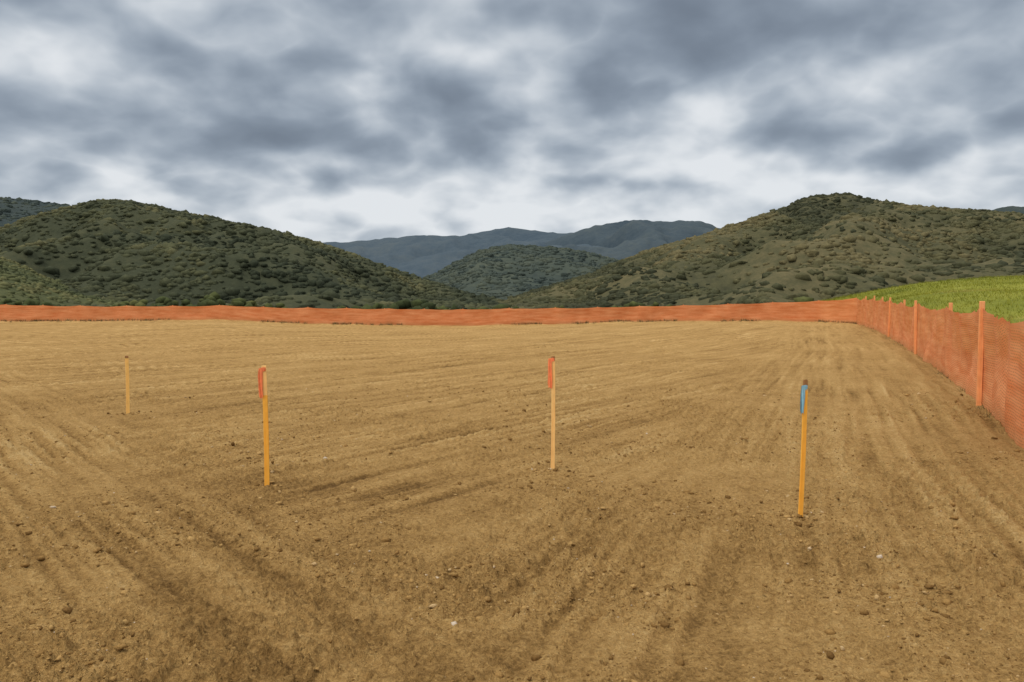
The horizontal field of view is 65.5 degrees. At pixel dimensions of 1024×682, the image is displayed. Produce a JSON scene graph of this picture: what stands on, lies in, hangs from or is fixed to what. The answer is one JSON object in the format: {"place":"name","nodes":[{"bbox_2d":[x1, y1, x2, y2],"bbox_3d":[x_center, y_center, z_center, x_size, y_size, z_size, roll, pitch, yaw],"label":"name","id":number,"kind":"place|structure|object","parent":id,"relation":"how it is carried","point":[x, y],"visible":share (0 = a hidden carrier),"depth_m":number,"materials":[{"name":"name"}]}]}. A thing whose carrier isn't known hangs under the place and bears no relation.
{"place":"outdoors","nodes":[
{"label":"outdoors","id":0,"kind":"place"},
{"bbox_2d":[0,198,69,226],"bbox_3d":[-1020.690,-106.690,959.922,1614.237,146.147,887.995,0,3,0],"label":"back hill","id":1,"kind":"structure","parent":0,"point":[12,213],"depth_m":939.39,"materials":[{"name":"green plant"}]},
{"bbox_2d":[0,197,69,221],"bbox_3d":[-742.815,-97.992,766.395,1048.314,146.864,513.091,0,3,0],"label":"hillside shrubs","id":2,"kind":"object","parent":1,"relation":"on","point":[2,210],"visible":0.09,"depth_m":949.65,"materials":[{"name":"green plant"}]},
{"bbox_2d":[0,259,109,305],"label":"hill","id":3,"kind":"structure","parent":0,"point":[18,296],"depth_m":190.79,"materials":[{"name":"green plant"}]},
{"bbox_2d":[0,256,120,305],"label":"hillside shrubs","id":4,"kind":"object","parent":3,"relation":"on","point":[65,294],"visible":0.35,"depth_m":199.80,"materials":[{"name":"green plant"}]},
{"bbox_2d":[0,200,471,308],"bbox_3d":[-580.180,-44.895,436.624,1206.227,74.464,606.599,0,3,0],"label":"hill","id":5,"kind":"structure","parent":0,"point":[62,263],"depth_m":261.13,"materials":[{"name":"green plant"}]},
{"bbox_2d":[0,198,506,309],"bbox_3d":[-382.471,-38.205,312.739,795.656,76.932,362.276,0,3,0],"label":"hillside shrubs","id":6,"kind":"object","parent":5,"relation":"on","point":[390,295],"visible":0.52,"depth_m":270.93,"materials":[{"name":"green plant"}]},
{"bbox_2d":[324,227,600,277],"bbox_3d":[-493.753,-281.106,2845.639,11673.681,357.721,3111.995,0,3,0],"label":"mountains","id":7,"kind":"structure","parent":0,"point":[421,256],"depth_m":2266.05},
{"bbox_2d":[0,319,1023,681],"bbox_3d":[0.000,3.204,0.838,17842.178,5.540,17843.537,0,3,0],"label":"ground","id":8,"kind":"structure","parent":0,"point":[60,371],"depth_m":6.30,"materials":[{"name":"brown soil"}]},
{"bbox_2d":[125,356,129,413],"bbox_3d":[-5.478,0.695,11.348,0.052,0.973,0.012,-1,3,-20],"label":"survey stake","id":9,"kind":"object","parent":8,"relation":"on","point":[127,385],"visible":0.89,"depth_m":11.34,"materials":[{"name":"brown wood"}]},
{"bbox_2d":[258,366,269,485],"bbox_3d":[-2.142,0.807,6.883,0.077,1.193,0.027,-1,3,-6],"label":"survey stake","id":10,"kind":"object","parent":8,"relation":"on","point":[262,382],"visible":0.96,"depth_m":6.87,"materials":[{"name":"brown wood"}]},
{"bbox_2d":[0,291,813,309],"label":"valley trees","id":11,"kind":"object","parent":8,"relation":"on","point":[212,299],"depth_m":124.11,"materials":[{"name":"green plant"}]},
{"bbox_2d":[0,318,994,417],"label":"dry weeds","id":12,"kind":"object","parent":8,"relation":"on","point":[586,322],"visible":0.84,"depth_m":54.54,"materials":[{"name":"brown plant"}]},
{"bbox_2d":[0,296,1023,448],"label":"safety fence","id":13,"kind":"object","parent":8,"relation":"on","point":[978,355],"visible":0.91,"depth_m":53.53,"materials":[{"name":"orange plastic"}]},
{"bbox_2d":[0,386,1023,681],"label":"soil clods","id":14,"kind":"object","parent":8,"relation":"on","point":[534,658],"visible":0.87,"depth_m":5.04,"materials":[{"name":"brown soil"}]},
{"bbox_2d":[548,356,554,468],"bbox_3d":[0.377,0.760,7.605,0.074,1.234,0.027,0,3,9],"label":"survey stake","id":15,"kind":"object","parent":8,"relation":"on","point":[551,372],"visible":0.98,"depth_m":7.59,"materials":[{"name":"brown wood"}]},
{"bbox_2d":[798,380,807,516],"bbox_3d":[2.163,0.872,5.929,0.062,1.173,0.026,-1,3,-20],"label":"survey stake","id":16,"kind":"object","parent":8,"relation":"on","point":[803,399],"visible":0.98,"depth_m":5.92,"materials":[{"name":"brown wood"}]},
{"bbox_2d":[0,0,1023,242],"label":"sky","id":17,"kind":"structure","parent":0,"point":[341,121],"materials":[{"name":"grey"}]},
{"bbox_2d":[431,245,616,299],"bbox_3d":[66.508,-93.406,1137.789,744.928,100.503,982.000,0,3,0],"label":"hill","id":18,"kind":"structure","parent":0,"point":[537,274],"depth_m":955.32,"materials":[{"name":"green plant"}]},
{"bbox_2d":[423,244,617,299],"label":"hillside shrubs","id":19,"kind":"object","parent":18,"relation":"on","point":[518,283],"visible":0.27,"depth_m":980.92,"materials":[{"name":"green plant"}]},
{"bbox_2d":[544,220,720,259],"bbox_3d":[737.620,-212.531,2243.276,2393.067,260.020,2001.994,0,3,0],"label":"mountains","id":20,"kind":"structure","parent":0,"point":[624,239],"depth_m":1985.12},
{"bbox_2d":[514,194,1023,307],"bbox_3d":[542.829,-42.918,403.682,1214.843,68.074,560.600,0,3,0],"label":"hill","id":21,"kind":"structure","parent":0,"point":[760,258],"depth_m":240.08,"materials":[{"name":"green plant"}]},
{"bbox_2d":[496,192,1023,308],"bbox_3d":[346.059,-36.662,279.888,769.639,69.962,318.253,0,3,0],"label":"hillside shrubs","id":22,"kind":"object","parent":21,"relation":"on","point":[671,295],"visible":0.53,"depth_m":267.58,"materials":[{"name":"green plant"}]},
{"bbox_2d":[818,274,1023,322],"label":"grassy mound","id":23,"kind":"object","parent":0,"point":[976,304],"visible":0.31,"depth_m":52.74,"materials":[{"name":"green plant"}]},
{"bbox_2d":[992,206,1023,213],"bbox_3d":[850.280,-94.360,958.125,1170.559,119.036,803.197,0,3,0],"label":"back hill","id":24,"kind":"structure","parent":0,"point":[1017,209],"depth_m":872.04,"materials":[{"name":"green plant"}]}
]}

